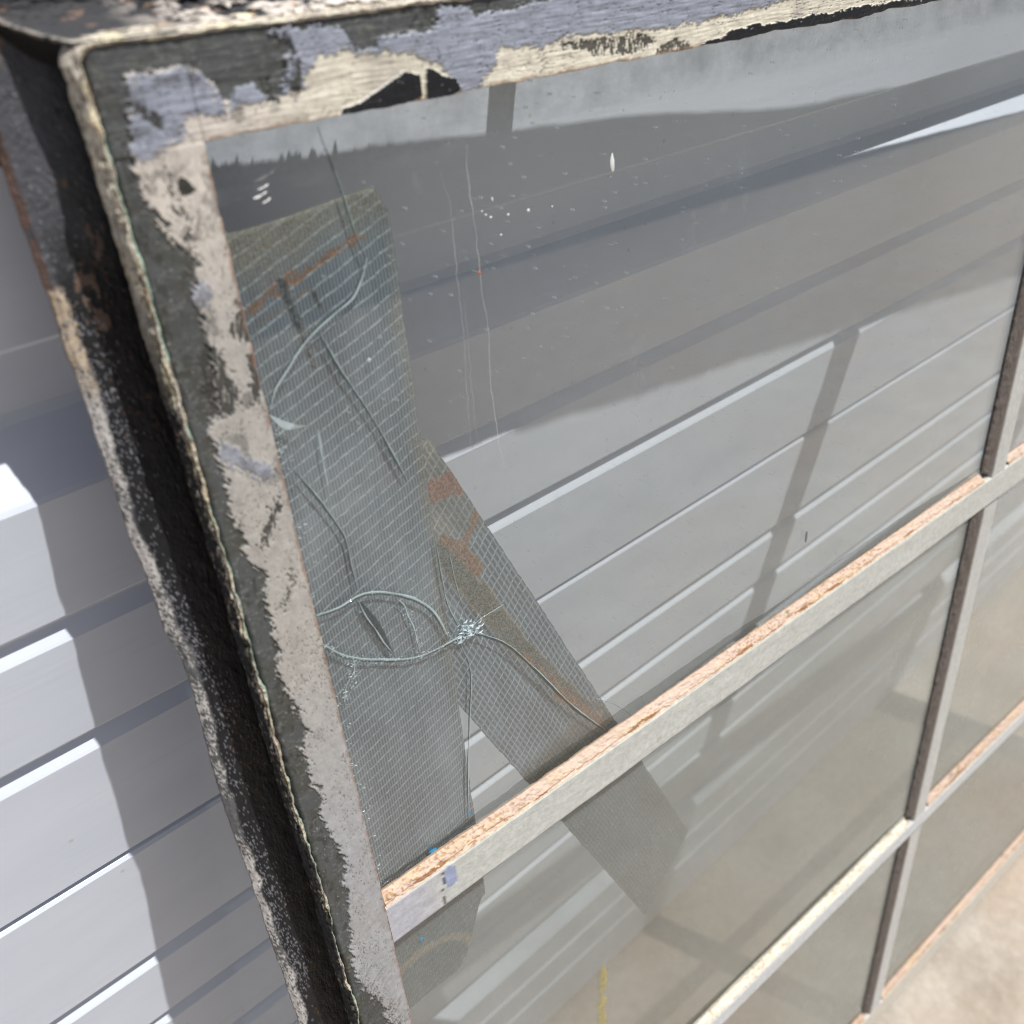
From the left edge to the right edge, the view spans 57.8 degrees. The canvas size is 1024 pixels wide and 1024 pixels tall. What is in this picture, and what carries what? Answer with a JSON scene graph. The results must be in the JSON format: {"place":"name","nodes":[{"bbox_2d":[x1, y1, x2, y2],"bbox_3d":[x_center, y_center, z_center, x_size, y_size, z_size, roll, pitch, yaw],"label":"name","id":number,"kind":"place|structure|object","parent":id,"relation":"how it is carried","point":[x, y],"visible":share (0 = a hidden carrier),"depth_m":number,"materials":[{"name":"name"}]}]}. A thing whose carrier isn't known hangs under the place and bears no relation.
{"place":"outdoors","nodes":[
{"label":"outdoors","id":0,"kind":"place"},
{"bbox_2d":[544,565,1023,1023],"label":"driveway","id":1,"kind":"structure","parent":0,"point":[971,971],"depth_m":1.05,"materials":[{"name":"concrete"}]},
{"bbox_2d":[0,0,1023,1023],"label":"garage door","id":2,"kind":"structure","parent":1,"relation":"on","point":[591,456],"depth_m":0.46,"materials":[{"name":"white paint"}]},
{"bbox_2d":[0,0,1023,1023],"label":"casement window","id":3,"kind":"structure","parent":1,"relation":"on","point":[114,114],"depth_m":0.26,"materials":[{"name":"paint"}]},
{"bbox_2d":[225,188,484,1008],"bbox_3d":[-0.044,0.067,0.328,0.058,0.343,0.007,-27,39,-31],"label":"tape strip","id":4,"kind":"object","parent":3,"relation":"attached to","point":[403,733],"visible":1,"depth_m":0.29,"materials":[{"name":"plastic"}]},
{"bbox_2d":[421,438,687,914],"bbox_3d":[0.021,0.103,0.408,0.177,0.342,0.019,-27,40,-31],"label":"tape strip","id":5,"kind":"object","parent":3,"relation":"attached to","point":[511,690],"visible":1,"depth_m":0.38,"materials":[{"name":"plastic"}]}
]}

